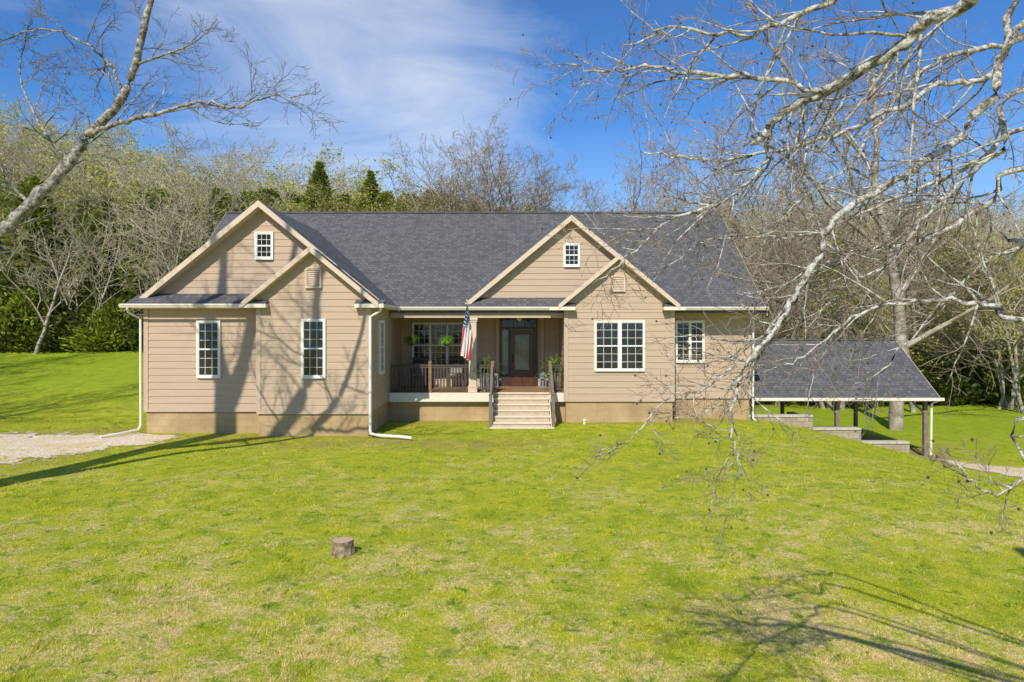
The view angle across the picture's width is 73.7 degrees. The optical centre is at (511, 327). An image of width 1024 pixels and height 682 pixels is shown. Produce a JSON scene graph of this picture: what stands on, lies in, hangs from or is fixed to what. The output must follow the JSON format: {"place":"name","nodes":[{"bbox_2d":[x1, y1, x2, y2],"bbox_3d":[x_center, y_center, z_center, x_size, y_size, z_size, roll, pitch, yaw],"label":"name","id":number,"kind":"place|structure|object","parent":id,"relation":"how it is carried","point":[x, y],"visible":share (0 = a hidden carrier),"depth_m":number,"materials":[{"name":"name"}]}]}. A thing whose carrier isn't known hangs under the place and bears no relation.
{"place":"outdoors","nodes":[
{"label":"outdoors","id":0,"kind":"place"},
{"bbox_2d":[0,430,181,464],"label":"gravel driveway","id":1,"kind":"structure","parent":0,"point":[11,448],"depth_m":18.13,"materials":[{"name":"gravel"}]},
{"bbox_2d":[0,297,1023,681],"bbox_3d":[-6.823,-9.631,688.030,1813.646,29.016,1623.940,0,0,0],"label":"ground","id":2,"kind":"structure","parent":0,"point":[90,385],"depth_m":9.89,"materials":[{"name":"plant"}]},
{"bbox_2d":[0,320,57,351],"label":"shrub","id":3,"kind":"object","parent":2,"relation":"on","point":[30,338],"visible":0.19,"depth_m":41.71,"materials":[{"name":"green plant"}]},
{"bbox_2d":[0,288,63,351],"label":"shrub","id":4,"kind":"object","parent":2,"relation":"on","point":[6,307],"visible":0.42,"depth_m":41.73,"materials":[{"name":"green plant"}]},
{"bbox_2d":[0,305,64,352],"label":"shrub","id":5,"kind":"object","parent":2,"relation":"on","point":[5,349],"visible":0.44,"depth_m":41.55,"materials":[{"name":"plant"}]},
{"bbox_2d":[0,134,67,242],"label":"budding tree","id":6,"kind":"object","parent":2,"relation":"on","point":[13,179],"visible":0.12,"depth_m":50.51,"materials":[{"name":"green plant"}]},
{"bbox_2d":[0,175,73,300],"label":"cedar tree","id":7,"kind":"object","parent":2,"relation":"on","point":[29,184],"visible":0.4,"depth_m":45.23,"materials":[{"name":"green plant"}]},
{"bbox_2d":[4,313,71,350],"bbox_3d":[-29.047,0.485,43.013,5.036,2.887,5.754,0,0,-25],"label":"shrub","id":8,"kind":"object","parent":2,"relation":"on","point":[52,318],"visible":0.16,"depth_m":41.91,"materials":[{"name":"green plant"}]},
{"bbox_2d":[0,281,82,350],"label":"bare tree","id":9,"kind":"object","parent":2,"relation":"on","point":[49,292],"visible":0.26,"depth_m":42.70,"materials":[{"name":"plant"}]},
{"bbox_2d":[17,316,94,352],"bbox_3d":[-27.689,0.608,42.963,5.115,2.788,5.234,0,0,31],"label":"shrub","id":10,"kind":"object","parent":2,"relation":"on","point":[49,346],"visible":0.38,"depth_m":41.64,"materials":[{"name":"plant"}]},
{"bbox_2d":[26,309,112,348],"bbox_3d":[-27.543,0.345,43.390,5.504,3.135,6.288,0,0,-39],"label":"shrub","id":11,"kind":"object","parent":2,"relation":"on","point":[61,318],"visible":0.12,"depth_m":41.96,"materials":[{"name":"green plant"}]},
{"bbox_2d":[0,213,145,354],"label":"bare tree","id":12,"kind":"object","parent":2,"relation":"on","point":[51,308],"visible":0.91,"depth_m":41.10,"materials":[{"name":"grey plant"}]},
{"bbox_2d":[59,194,94,296],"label":"tree","id":13,"kind":"object","parent":2,"relation":"on","point":[78,211],"visible":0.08,"depth_m":48.30,"materials":[{"name":"green plant"}]},
{"bbox_2d":[63,197,97,297],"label":"tree","id":14,"kind":"object","parent":2,"relation":"on","point":[85,217],"visible":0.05,"depth_m":48.13,"materials":[{"name":"green plant"}]},
{"bbox_2d":[56,299,125,350],"bbox_3d":[-26.259,0.094,43.208,4.702,3.906,4.596,0,0,22],"label":"shrub","id":15,"kind":"object","parent":2,"relation":"on","point":[78,314],"visible":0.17,"depth_m":42.13,"materials":[{"name":"plant"}]},
{"bbox_2d":[0,179,184,351],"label":"bare tree","id":16,"kind":"object","parent":2,"relation":"on","point":[54,265],"visible":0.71,"depth_m":43.30,"materials":[{"name":"grey plant"}]},
{"bbox_2d":[53,322,134,352],"bbox_3d":[-25.599,0.679,42.602,5.135,2.573,5.019,0,0,-40],"label":"shrub","id":17,"kind":"object","parent":2,"relation":"on","point":[80,339],"visible":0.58,"depth_m":41.47,"materials":[{"name":"green plant"}]},
{"bbox_2d":[51,195,151,307],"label":"tree","id":18,"kind":"object","parent":2,"relation":"on","point":[86,290],"visible":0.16,"depth_m":45.69,"materials":[{"name":"green plant"}]},
{"bbox_2d":[66,212,140,310],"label":"bare tree","id":19,"kind":"object","parent":2,"relation":"on","point":[96,272],"visible":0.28,"depth_m":45.61,"materials":[{"name":"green plant"}]},
{"bbox_2d":[47,194,161,271],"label":"budding tree","id":20,"kind":"object","parent":2,"relation":"on","point":[66,206],"visible":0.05,"depth_m":49.25,"materials":[{"name":"green plant"}]},
{"bbox_2d":[73,296,138,351],"bbox_3d":[-24.898,0.054,42.694,4.479,4.080,4.377,0,0,39],"label":"shrub","id":21,"kind":"object","parent":2,"relation":"on","point":[105,310],"visible":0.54,"depth_m":41.95,"materials":[{"name":"green plant"}]},
{"bbox_2d":[83,295,137,349],"bbox_3d":[-24.671,-0.021,43.648,5.010,4.149,5.127,0,0,-30],"label":"shrub","id":22,"kind":"object","parent":2,"relation":"on","point":[127,299],"visible":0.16,"depth_m":42.44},
{"bbox_2d":[111,317,142,352],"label":"shrub","id":23,"kind":"object","parent":2,"relation":"on","point":[133,337],"visible":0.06,"depth_m":41.84,"materials":[{"name":"plant"}]},
{"bbox_2d":[60,165,203,247],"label":"budding tree","id":24,"kind":"object","parent":2,"relation":"on","point":[106,183],"visible":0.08,"depth_m":47.15,"materials":[{"name":"green plant"}]},
{"bbox_2d":[85,190,179,307],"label":"tree","id":25,"kind":"object","parent":2,"relation":"on","point":[127,289],"visible":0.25,"depth_m":46.07,"materials":[{"name":"green plant"}]},
{"bbox_2d":[35,144,290,279],"bbox_3d":[-26.790,-6.468,51.566,14.868,14.879,17.232,0,0,37],"label":"budding tree","id":26,"kind":"object","parent":2,"relation":"on","point":[197,167],"visible":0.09,"depth_m":51.60,"materials":[{"name":"green plant"}]},
{"bbox_2d":[54,128,274,295],"bbox_3d":[-21.106,-5.539,44.098,10.729,14.922,19.002,0,0,-21],"label":"bare tree","id":27,"kind":"object","parent":2,"relation":"on","point":[157,233],"visible":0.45,"depth_m":41.45,"materials":[{"name":"grey plant"}]},
{"bbox_2d":[142,203,203,289],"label":"tree","id":28,"kind":"object","parent":2,"relation":"on","point":[195,213],"visible":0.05,"depth_m":47.66,"materials":[{"name":"green plant"}]},
{"bbox_2d":[0,0,346,256],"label":"spreading tree","id":29,"kind":"object","parent":2,"relation":"on","point":[28,206],"visible":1,"depth_m":12.33,"materials":[{"name":"grey plant"}]},
{"bbox_2d":[75,140,276,286],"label":"bare tree","id":30,"kind":"object","parent":2,"relation":"on","point":[188,207],"visible":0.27,"depth_m":42.10,"materials":[{"name":"grey plant"}]},
{"bbox_2d":[71,164,309,317],"bbox_3d":[-19.423,-4.557,43.513,16.524,12.976,9.330,0,0,20],"label":"bare tree","id":31,"kind":"object","parent":2,"relation":"on","point":[163,256],"visible":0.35,"depth_m":42.63,"materials":[{"name":"grey plant"}]},
{"bbox_2d":[187,187,242,247],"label":"cedar tree","id":32,"kind":"object","parent":2,"relation":"on","point":[224,199],"visible":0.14,"depth_m":46.20,"materials":[{"name":"green plant"}]},
{"bbox_2d":[250,187,283,207],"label":"cedar tree","id":33,"kind":"object","parent":2,"relation":"on","point":[275,194],"visible":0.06,"depth_m":56.38,"materials":[{"name":"green plant"}]},
{"bbox_2d":[193,184,381,222],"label":"budding tree","id":34,"kind":"object","parent":2,"relation":"on","point":[288,204],"visible":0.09,"depth_m":51.05,"materials":[{"name":"green plant"}]},
{"bbox_2d":[281,191,304,209],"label":"cedar tree","id":35,"kind":"object","parent":2,"relation":"on","point":[298,199],"visible":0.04,"depth_m":57.53,"materials":[{"name":"plant"}]},
{"bbox_2d":[300,160,339,210],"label":"cedar tree","id":36,"kind":"object","parent":2,"relation":"on","point":[319,175],"visible":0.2,"depth_m":52.63,"materials":[{"name":"green plant"}]},
{"bbox_2d":[331,537,354,558],"bbox_3d":[-2.308,3.009,9.292,0.329,0.235,0.320,0,0,0],"label":"tree stump","id":37,"kind":"object","parent":2,"relation":"on","point":[342,547],"visible":0.96,"depth_m":9.21,"materials":[{"name":"wood"}]},
{"bbox_2d":[297,182,437,210],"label":"budding tree","id":38,"kind":"object","parent":2,"relation":"on","point":[336,197],"visible":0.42,"depth_m":51.31,"materials":[{"name":"green plant"}]},
{"bbox_2d":[356,169,389,210],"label":"cedar tree","id":39,"kind":"object","parent":2,"relation":"on","point":[369,181],"visible":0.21,"depth_m":53.69,"materials":[{"name":"green plant"}]},
{"bbox_2d":[378,191,452,210],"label":"budding tree","id":40,"kind":"object","parent":2,"relation":"on","point":[401,203],"visible":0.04,"depth_m":53.99,"materials":[{"name":"green plant"}]},
{"bbox_2d":[100,200,768,439],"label":"house","id":41,"kind":"structure","parent":2,"relation":"on","point":[260,318],"depth_m":22.29,"materials":[{"name":"paint"}]},
{"bbox_2d":[196,320,220,377],"bbox_3d":[-8.870,0.635,19.955,0.696,1.686,0.090,0,0,0],"label":"window","id":42,"kind":"structure","parent":41,"relation":"in","point":[208,332],"depth_m":19.97,"materials":[{"name":"white glass"}]},
{"bbox_2d":[254,232,273,259],"bbox_3d":[-7.430,-2.450,20.455,0.556,0.836,0.090,0,0,0],"label":"window","id":43,"kind":"structure","parent":41,"relation":"in","point":[263,241],"depth_m":20.46,"materials":[{"name":"white glass"}]},
{"bbox_2d":[301,319,325,377],"bbox_3d":[-5.660,0.600,19.455,0.696,1.696,0.090,0,0,0],"label":"window","id":44,"kind":"structure","parent":41,"relation":"in","point":[313,331],"depth_m":19.47,"materials":[{"name":"white glass"}]},
{"bbox_2d":[379,320,384,373],"bbox_3d":[-4.015,0.600,21.100,0.090,1.656,0.676,0,0,0],"label":"window","id":45,"kind":"structure","parent":41,"relation":"in","point":[381,322],"depth_m":21.00,"materials":[{"name":"white glass"}]},
{"bbox_2d":[411,357,428,387],"bbox_3d":[-3.300,1.603,24.385,0.620,1.080,0.570,0,0,0],"label":"porch chair","id":46,"kind":"object","parent":41,"relation":"on","point":[418,360],"visible":0.53,"depth_m":24.53,"materials":[{"name":"brown wood"}]},
{"bbox_2d":[412,322,465,364],"bbox_3d":[-2.680,0.650,24.955,1.956,1.676,0.090,0,0,0],"label":"window","id":47,"kind":"structure","parent":41,"relation":"in","point":[428,333],"depth_m":24.97,"materials":[{"name":"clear glass"}]},
{"bbox_2d":[448,357,464,387],"bbox_3d":[-2.000,1.603,24.385,0.620,1.080,0.570,0,0,0],"label":"porch chair","id":48,"kind":"object","parent":41,"relation":"on","point":[454,360],"visible":0.45,"depth_m":24.62,"materials":[{"name":"brown wood"}]},
{"bbox_2d":[460,300,472,360],"bbox_3d":[-1.397,0.087,21.981,0.336,1.935,1.082,0,0,18],"label":"flag","id":49,"kind":"object","parent":41,"relation":"attached to","point":[466,344],"visible":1,"depth_m":21.71,"materials":[{"name":"multicoloured fabric"}]},
{"bbox_2d":[471,353,502,391],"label":"potted palm","id":50,"kind":"object","parent":41,"relation":"on","point":[481,362],"visible":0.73,"depth_m":22.82,"materials":[{"name":"green plant"}]},
{"bbox_2d":[511,330,532,385],"bbox_3d":[0.360,1.117,24.907,0.800,2.035,0.117,0,0,0],"label":"door","id":51,"kind":"structure","parent":41,"relation":"in","point":[521,340],"depth_m":24.92,"materials":[{"name":"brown wood"}]},
{"bbox_2d":[539,355,563,391],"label":"potted palm","id":52,"kind":"object","parent":41,"relation":"on","point":[553,369],"visible":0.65,"depth_m":22.81,"materials":[{"name":"green plant"}]},
{"bbox_2d":[563,243,579,266],"bbox_3d":[2.010,-2.435,22.955,0.566,0.806,0.090,0,0,0],"label":"window","id":53,"kind":"structure","parent":41,"relation":"in","point":[571,256],"depth_m":22.94,"materials":[{"name":"white glass"}]},
{"bbox_2d":[594,320,644,370],"bbox_3d":[3.510,0.600,22.255,1.656,1.656,0.090,0,0,0],"label":"window","id":54,"kind":"structure","parent":41,"relation":"in","point":[622,341],"depth_m":22.26,"materials":[{"name":"white glass"}]},
{"bbox_2d":[675,321,704,362],"bbox_3d":[6.060,0.480,23.255,0.996,1.436,0.090,0,0,0],"label":"window","id":55,"kind":"structure","parent":41,"relation":"in","point":[686,330],"depth_m":23.26,"materials":[{"name":"white glass"}]},
{"bbox_2d":[363,130,541,210],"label":"bare tree","id":56,"kind":"object","parent":2,"relation":"on","point":[438,196],"visible":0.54,"depth_m":50.07,"materials":[{"name":"grey plant"}]},
{"bbox_2d":[425,162,521,210],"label":"budding tree","id":57,"kind":"object","parent":2,"relation":"on","point":[457,193],"visible":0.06,"depth_m":52.73,"materials":[{"name":"brown plant"}]},
{"bbox_2d":[399,144,551,210],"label":"bare tree","id":58,"kind":"object","parent":2,"relation":"on","point":[467,193],"visible":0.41,"depth_m":48.76,"materials":[{"name":"grey plant"}]},
{"bbox_2d":[440,126,562,210],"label":"bare tree","id":59,"kind":"object","parent":2,"relation":"on","point":[495,180],"visible":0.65,"depth_m":48.66,"materials":[{"name":"grey plant"}]},
{"bbox_2d":[421,142,597,210],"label":"bare tree","id":60,"kind":"object","parent":2,"relation":"on","point":[507,198],"visible":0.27,"depth_m":49.82,"materials":[{"name":"grey plant"}]},
{"bbox_2d":[0,96,1023,302],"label":"distant leafless wood","id":61,"kind":"object","parent":2,"relation":"on","point":[54,152],"visible":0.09,"depth_m":89.89,"materials":[{"name":"brown plant"}]},
{"bbox_2d":[0,93,1023,271],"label":"distant budding wood","id":62,"kind":"object","parent":2,"relation":"on","point":[136,154],"visible":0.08,"depth_m":89.12,"materials":[{"name":"green plant"}]},
{"bbox_2d":[0,149,1023,331],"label":"distant cedar wood","id":63,"kind":"object","parent":2,"relation":"on","point":[111,180],"depth_m":99.66,"materials":[{"name":"green plant"}]},
{"bbox_2d":[417,101,618,210],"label":"bare tree","id":64,"kind":"object","parent":2,"relation":"on","point":[479,166],"visible":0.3,"depth_m":50.41,"materials":[{"name":"grey plant"}]},
{"bbox_2d":[515,149,587,210],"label":"bare tree","id":65,"kind":"object","parent":2,"relation":"on","point":[539,180],"visible":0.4,"depth_m":48.22,"materials":[{"name":"brown plant"}]},
{"bbox_2d":[577,178,619,210],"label":"bare tree","id":66,"kind":"object","parent":2,"relation":"on","point":[594,197],"visible":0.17,"depth_m":48.13,"materials":[{"name":"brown plant"}]},
{"bbox_2d":[560,146,695,210],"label":"bare tree","id":67,"kind":"object","parent":2,"relation":"on","point":[630,191],"visible":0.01,"depth_m":50.10,"materials":[{"name":"brown plant"}]},
{"bbox_2d":[561,112,696,210],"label":"bare tree","id":68,"kind":"object","parent":2,"relation":"on","point":[633,206],"visible":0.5,"depth_m":37.78,"materials":[{"name":"brown plant"}]},
{"bbox_2d":[594,152,777,280],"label":"bare tree","id":69,"kind":"object","parent":2,"relation":"on","point":[672,188],"visible":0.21,"depth_m":45.14,"materials":[{"name":"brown plant"}]},
{"bbox_2d":[613,43,815,337],"bbox_3d":[13.766,-6.635,46.684,15.346,23.894,12.530,0,0,-28],"label":"bare tree","id":70,"kind":"object","parent":2,"relation":"on","point":[713,190],"visible":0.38,"depth_m":43.58,"materials":[{"name":"grey plant"}]},
{"bbox_2d":[646,188,814,299],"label":"bare tree","id":71,"kind":"object","parent":2,"relation":"on","point":[741,236],"visible":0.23,"depth_m":37.82,"materials":[{"name":"grey plant"}]},
{"bbox_2d":[490,0,1023,562],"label":"lichen tree","id":72,"kind":"object","parent":2,"relation":"on","point":[908,40],"visible":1,"depth_m":2.78,"materials":[{"name":"grey plant"}]},
{"bbox_2d":[695,188,818,338],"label":"bare tree","id":73,"kind":"object","parent":2,"relation":"on","point":[770,271],"visible":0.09,"depth_m":41.51,"materials":[{"name":"grey plant"}]},
{"bbox_2d":[727,211,803,404],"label":"bare tree","id":74,"kind":"object","parent":2,"relation":"on","point":[753,243],"visible":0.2,"depth_m":41.98,"materials":[{"name":"grey plant"}]},
{"bbox_2d":[714,141,859,337],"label":"bare tree","id":75,"kind":"object","parent":2,"relation":"on","point":[745,177],"visible":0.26,"depth_m":45.97,"materials":[{"name":"grey plant"}]},
{"bbox_2d":[709,164,867,338],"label":"bare tree","id":76,"kind":"object","parent":2,"relation":"on","point":[772,301],"visible":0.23,"depth_m":36.64,"materials":[{"name":"grey plant"}]},
{"bbox_2d":[648,41,956,408],"bbox_3d":[16.529,-5.928,40.813,16.108,22.494,18.831,0,0,43],"label":"bare tree","id":77,"kind":"object","parent":2,"relation":"on","point":[821,404],"visible":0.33,"depth_m":40.05,"materials":[{"name":"grey plant"}]},
{"bbox_2d":[731,82,875,302],"bbox_3d":[16.512,-5.854,43.735,14.241,22.174,11.628,0,0,1],"label":"bare tree","id":78,"kind":"object","parent":2,"relation":"on","point":[780,270],"visible":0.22,"depth_m":44.59,"materials":[{"name":"grey plant"}]},
{"bbox_2d":[745,174,866,311],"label":"bare tree","id":79,"kind":"object","parent":2,"relation":"on","point":[798,224],"visible":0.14,"depth_m":48.75,"materials":[{"name":"grey plant"}]},
{"bbox_2d":[751,174,903,405],"bbox_3d":[16.234,-2.029,37.895,10.227,14.061,8.414,0,0,14],"label":"budding tree","id":80,"kind":"object","parent":2,"relation":"on","point":[819,309],"visible":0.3,"depth_m":38.30,"materials":[{"name":"green plant"}]},
{"bbox_2d":[749,412,909,452],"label":"retaining wall","id":81,"kind":"structure","parent":2,"relation":"on","point":[796,419],"depth_m":23.95,"materials":[{"name":"concrete"}]},
{"bbox_2d":[653,0,1023,430],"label":"bare tree","id":82,"kind":"object","parent":2,"relation":"on","point":[895,422],"visible":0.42,"depth_m":31.95,"materials":[{"name":"grey plant"}]},
{"bbox_2d":[773,203,911,409],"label":"bare tree","id":83,"kind":"object","parent":2,"relation":"on","point":[842,405],"visible":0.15,"depth_m":39.99,"materials":[{"name":"grey plant"}]},
{"bbox_2d":[749,339,944,456],"bbox_3d":[11.980,2.652,27.225,6.840,4.395,5.850,0,0,0],"label":"carport","id":84,"kind":"object","parent":2,"relation":"on","point":[919,387],"visible":0.69,"depth_m":25.36,"materials":[{"name":"tile"}]},
{"bbox_2d":[784,116,965,412],"bbox_3d":[19.806,-3.192,38.666,8.806,16.793,10.785,0,0,21],"label":"bare tree","id":85,"kind":"object","parent":2,"relation":"on","point":[912,406],"visible":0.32,"depth_m":37.13,"materials":[{"name":"grey plant"}]},
{"bbox_2d":[794,246,960,360],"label":"budding tree","id":86,"kind":"object","parent":2,"relation":"on","point":[878,330],"visible":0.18,"depth_m":43.41,"materials":[{"name":"green plant"}]},
{"bbox_2d":[796,154,974,314],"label":"bare tree","id":87,"kind":"object","parent":2,"relation":"on","point":[892,225],"visible":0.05,"depth_m":62.88,"materials":[{"name":"grey plant"}]},
{"bbox_2d":[822,171,984,326],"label":"bare tree","id":88,"kind":"object","parent":2,"relation":"on","point":[908,227],"visible":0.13,"depth_m":48.71,"materials":[{"name":"grey plant"}]},
{"bbox_2d":[857,161,956,331],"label":"bare tree","id":89,"kind":"object","parent":2,"relation":"on","point":[903,221],"visible":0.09,"depth_m":54.06,"materials":[{"name":"grey plant"}]},
{"bbox_2d":[891,336,933,360],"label":"shrub","id":90,"kind":"object","parent":2,"relation":"on","point":[915,351],"visible":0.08,"depth_m":46.38,"materials":[{"name":"green plant"}]},
{"bbox_2d":[866,265,986,357],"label":"budding tree","id":91,"kind":"object","parent":2,"relation":"on","point":[958,333],"visible":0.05,"depth_m":51.38,"materials":[{"name":"green plant"}]},
{"bbox_2d":[883,190,976,338],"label":"bare tree","id":92,"kind":"object","parent":2,"relation":"on","point":[951,213],"visible":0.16,"depth_m":49.60,"materials":[{"name":"grey plant"}]},
{"bbox_2d":[868,249,1010,363],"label":"bare tree","id":93,"kind":"object","parent":2,"relation":"on","point":[941,340],"visible":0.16,"depth_m":46.10,"materials":[{"name":"grey plant"}]},
{"bbox_2d":[907,259,974,361],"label":"cedar tree","id":94,"kind":"object","parent":2,"relation":"on","point":[926,322],"visible":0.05,"depth_m":53.13,"materials":[{"name":"green plant"}]},
{"bbox_2d":[861,186,1023,347],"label":"bare tree","id":95,"kind":"object","parent":2,"relation":"on","point":[969,247],"visible":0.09,"depth_m":51.51,"materials":[{"name":"grey plant"}]},
{"bbox_2d":[918,361,972,406],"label":"shrub","id":96,"kind":"object","parent":2,"relation":"on","point":[948,373],"visible":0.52,"depth_m":41.62,"materials":[{"name":"plant"}]},
{"bbox_2d":[875,171,1018,346],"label":"bare tree","id":97,"kind":"object","parent":2,"relation":"on","point":[944,276],"visible":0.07,"depth_m":50.60,"materials":[{"name":"grey plant"}]},
{"bbox_2d":[907,356,991,406],"bbox_3d":[26.509,3.589,43.119,4.977,3.679,5.686,0,0,-36],"label":"shrub","id":98,"kind":"object","parent":2,"relation":"on","point":[924,360],"visible":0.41,"depth_m":41.65,"materials":[{"name":"plant"}]},
{"bbox_2d":[889,214,1023,407],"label":"budding tree","id":99,"kind":"object","parent":2,"relation":"on","point":[1005,402],"visible":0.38,"depth_m":40.50,"materials":[{"name":"green plant"}]},
{"bbox_2d":[907,243,1023,409],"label":"budding tree","id":100,"kind":"object","parent":2,"relation":"on","point":[1001,370],"visible":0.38,"depth_m":40.31,"materials":[{"name":"green plant"}]},
{"bbox_2d":[931,376,999,405],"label":"shrub","id":101,"kind":"object","parent":2,"relation":"on","point":[973,399],"visible":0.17,"depth_m":42.00,"materials":[{"name":"plant"}]},
{"bbox_2d":[908,181,1023,412],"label":"bare tree","id":102,"kind":"object","parent":2,"relation":"on","point":[1016,375],"visible":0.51,"depth_m":38.14,"materials":[{"name":"grey plant"}]},
{"bbox_2d":[922,274,1018,363],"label":"budding tree","id":103,"kind":"object","parent":2,"relation":"on","point":[961,331],"visible":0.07,"depth_m":46.67,"materials":[{"name":"green plant"}]},
{"bbox_2d":[950,360,994,403],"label":"shrub","id":104,"kind":"object","parent":2,"relation":"on","point":[967,369],"visible":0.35,"depth_m":43.37,"materials":[{"name":"plant"}]},
{"bbox_2d":[971,357,1023,405],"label":"shrub","id":105,"kind":"object","parent":2,"relation":"on","point":[990,386],"visible":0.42,"depth_m":42.01,"materials":[{"name":"green plant"}]},
{"bbox_2d":[0,0,1023,250],"label":"sky","id":106,"kind":"structure","parent":0,"point":[410,69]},
{"bbox_2d":[921,455,1023,477],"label":"gravel path","id":107,"kind":"structure","parent":0,"point":[1014,471],"depth_m":22.92,"materials":[{"name":"gravel"}]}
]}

